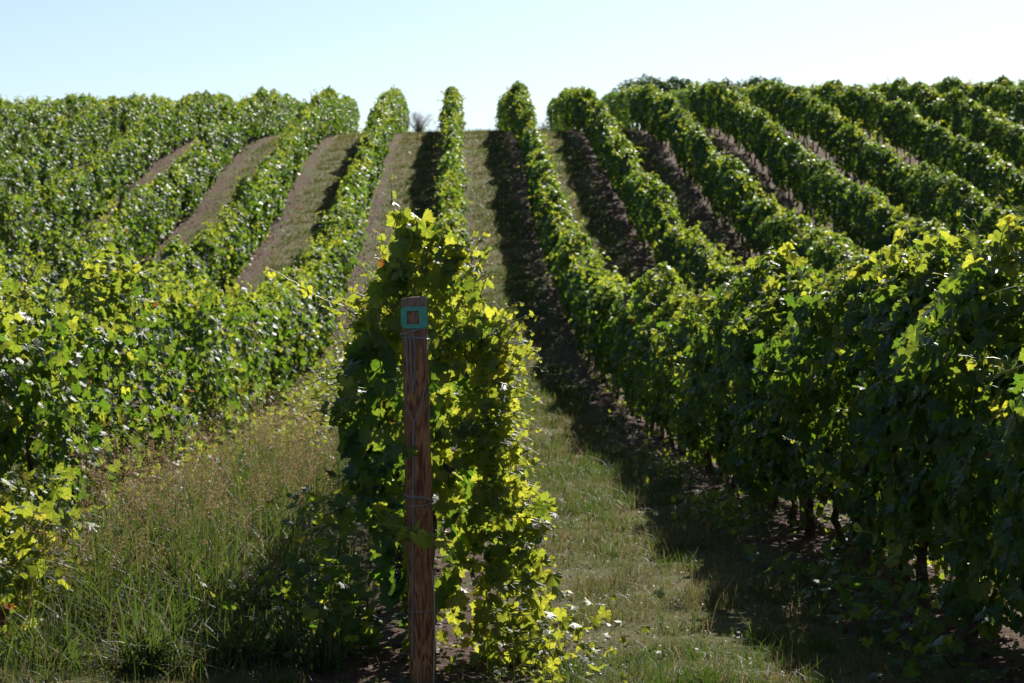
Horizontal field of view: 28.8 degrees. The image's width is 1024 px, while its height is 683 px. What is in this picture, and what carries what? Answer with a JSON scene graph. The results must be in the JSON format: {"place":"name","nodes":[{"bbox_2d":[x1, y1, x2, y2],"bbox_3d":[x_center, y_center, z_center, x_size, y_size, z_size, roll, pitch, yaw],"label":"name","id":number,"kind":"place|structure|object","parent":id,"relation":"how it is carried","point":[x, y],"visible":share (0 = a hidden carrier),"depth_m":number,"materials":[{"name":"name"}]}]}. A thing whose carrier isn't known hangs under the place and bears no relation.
{"place":"outdoors","nodes":[
{"label":"outdoors","id":0,"kind":"place"},
{"bbox_2d":[0,125,1023,682],"bbox_3d":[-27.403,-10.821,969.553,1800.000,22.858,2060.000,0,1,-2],"label":"ground","id":1,"kind":"structure","parent":0,"point":[552,315],"depth_m":22.41,"materials":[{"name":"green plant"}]},
{"bbox_2d":[0,603,14,637],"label":"withered shoot","id":2,"kind":"object","parent":1,"relation":"on","point":[2,615],"visible":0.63,"depth_m":9.84,"materials":[{"name":"plant"}]},
{"bbox_2d":[0,93,83,139],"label":"vine row","id":3,"kind":"object","parent":1,"relation":"on","point":[36,101],"visible":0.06,"depth_m":89.66,"materials":[{"name":"green plant"}]},
{"bbox_2d":[0,92,153,158],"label":"vine row","id":4,"kind":"object","parent":1,"relation":"on","point":[11,120],"visible":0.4,"depth_m":79.61,"materials":[{"name":"green plant"}]},
{"bbox_2d":[0,90,198,211],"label":"vine row","id":5,"kind":"object","parent":1,"relation":"on","point":[99,117],"visible":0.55,"depth_m":72.43,"materials":[{"name":"green plant"}]},
{"bbox_2d":[0,89,242,277],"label":"vine row","id":6,"kind":"object","parent":1,"relation":"on","point":[165,128],"visible":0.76,"depth_m":62.43,"materials":[{"name":"green plant"}]},
{"bbox_2d":[0,86,306,357],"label":"vine row","id":7,"kind":"object","parent":1,"relation":"on","point":[183,185],"visible":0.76,"depth_m":57.71,"materials":[{"name":"green plant"}]},
{"bbox_2d":[0,85,359,428],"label":"vine row","id":8,"kind":"object","parent":1,"relation":"on","point":[231,240],"visible":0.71,"depth_m":54.19,"materials":[{"name":"green plant"}]},
{"bbox_2d":[0,85,410,591],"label":"vine row","id":9,"kind":"object","parent":1,"relation":"on","point":[262,335],"visible":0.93,"depth_m":17.10,"materials":[{"name":"green plant"}]},
{"bbox_2d":[0,372,443,682],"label":"tall grass","id":10,"kind":"structure","parent":1,"relation":"on","point":[175,546],"depth_m":10.52,"materials":[{"name":"green plant"}]},
{"bbox_2d":[400,296,435,682],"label":"wooden post","id":11,"kind":"object","parent":1,"relation":"on","point":[419,500],"visible":0.96,"depth_m":8.65,"materials":[{"name":"brown wood"}]},
{"bbox_2d":[401,109,435,132],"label":"shrub","id":12,"kind":"object","parent":1,"relation":"on","point":[418,124],"visible":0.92,"depth_m":92.73,"materials":[{"name":"green plant"}]},
{"bbox_2d":[265,86,581,672],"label":"vine row","id":13,"kind":"object","parent":1,"relation":"on","point":[475,413],"visible":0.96,"depth_m":9.09,"materials":[{"name":"green plant"}]},
{"bbox_2d":[2,446,961,682],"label":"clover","id":14,"kind":"object","parent":1,"relation":"on","point":[734,637],"visible":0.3,"depth_m":10.69,"materials":[{"name":"green plant"}]},
{"bbox_2d":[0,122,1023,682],"bbox_3d":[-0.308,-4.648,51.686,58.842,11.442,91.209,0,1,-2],"label":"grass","id":15,"kind":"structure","parent":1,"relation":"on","point":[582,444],"depth_m":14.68,"materials":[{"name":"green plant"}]},
{"bbox_2d":[0,283,1023,682],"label":"weeds","id":16,"kind":"object","parent":1,"relation":"on","point":[20,553],"visible":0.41,"depth_m":10.04,"materials":[{"name":"green plant"}]},
{"bbox_2d":[536,121,552,129],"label":"shrub","id":17,"kind":"object","parent":1,"relation":"on","point":[544,126],"visible":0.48,"depth_m":95.97,"materials":[{"name":"green plant"}]},
{"bbox_2d":[601,74,680,112],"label":"pine tree","id":18,"kind":"object","parent":1,"relation":"on","point":[664,85],"visible":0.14,"depth_m":127.15,"materials":[{"name":"green plant"}]},
{"bbox_2d":[665,76,692,105],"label":"pine tree","id":19,"kind":"object","parent":1,"relation":"on","point":[677,82],"visible":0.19,"depth_m":130.38,"materials":[{"name":"green plant"}]},
{"bbox_2d":[706,77,743,90],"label":"pine tree","id":20,"kind":"object","parent":1,"relation":"on","point":[728,83],"visible":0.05,"depth_m":127.38,"materials":[{"name":"green plant"}]},
{"bbox_2d":[601,83,882,273],"bbox_3d":[6.420,-6.077,65.166,1.384,14.040,96.116,0,1,-2],"label":"vine row","id":21,"kind":"object","parent":1,"relation":"on","point":[730,187],"visible":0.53,"depth_m":59.01,"materials":[{"name":"green plant"}]},
{"bbox_2d":[494,80,1023,654],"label":"vine row","id":22,"kind":"object","parent":1,"relation":"on","point":[888,408],"visible":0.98,"depth_m":11.89,"materials":[{"name":"green plant"}]},
{"bbox_2d":[735,75,789,101],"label":"pine tree","id":23,"kind":"object","parent":1,"relation":"on","point":[755,81],"visible":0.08,"depth_m":130.04,"materials":[{"name":"green plant"}]},
{"bbox_2d":[545,84,1023,422],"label":"vine row","id":24,"kind":"object","parent":1,"relation":"on","point":[675,244],"visible":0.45,"depth_m":55.90,"materials":[{"name":"green plant"}]},
{"bbox_2d":[799,498,806,526],"bbox_3d":[2.240,0.600,15.304,0.072,1.850,0.076,0,-1,-2],"label":"trellis post","id":25,"kind":"object","parent":1,"relation":"on","point":[802,502],"visible":0.09,"depth_m":15.26,"materials":[{"name":"brown wood"}]},
{"bbox_2d":[658,79,1023,274],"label":"vine row","id":26,"kind":"object","parent":1,"relation":"on","point":[761,137],"visible":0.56,"depth_m":61.78,"materials":[{"name":"green plant"}]},
{"bbox_2d":[696,79,1023,257],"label":"vine row","id":27,"kind":"object","parent":1,"relation":"on","point":[830,128],"visible":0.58,"depth_m":64.45,"materials":[{"name":"green plant"}]},
{"bbox_2d":[753,79,1023,219],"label":"vine row","id":28,"kind":"object","parent":1,"relation":"on","point":[855,102],"visible":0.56,"depth_m":70.64,"materials":[{"name":"green plant"}]},
{"bbox_2d":[820,76,1023,173],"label":"vine row","id":29,"kind":"object","parent":1,"relation":"on","point":[988,125],"visible":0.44,"depth_m":75.37,"materials":[{"name":"green plant"}]},
{"bbox_2d":[866,76,1023,126],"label":"vine row","id":30,"kind":"object","parent":1,"relation":"on","point":[979,91],"visible":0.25,"depth_m":82.03,"materials":[{"name":"green plant"}]},
{"bbox_2d":[936,74,1023,120],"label":"vine row","id":31,"kind":"object","parent":1,"relation":"on","point":[1003,80],"visible":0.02,"depth_m":90.47,"materials":[{"name":"green plant"}]},
{"bbox_2d":[0,0,1023,135],"label":"sky","id":32,"kind":"structure","parent":0,"point":[172,49],"materials":[{"name":"blue"}]}
]}

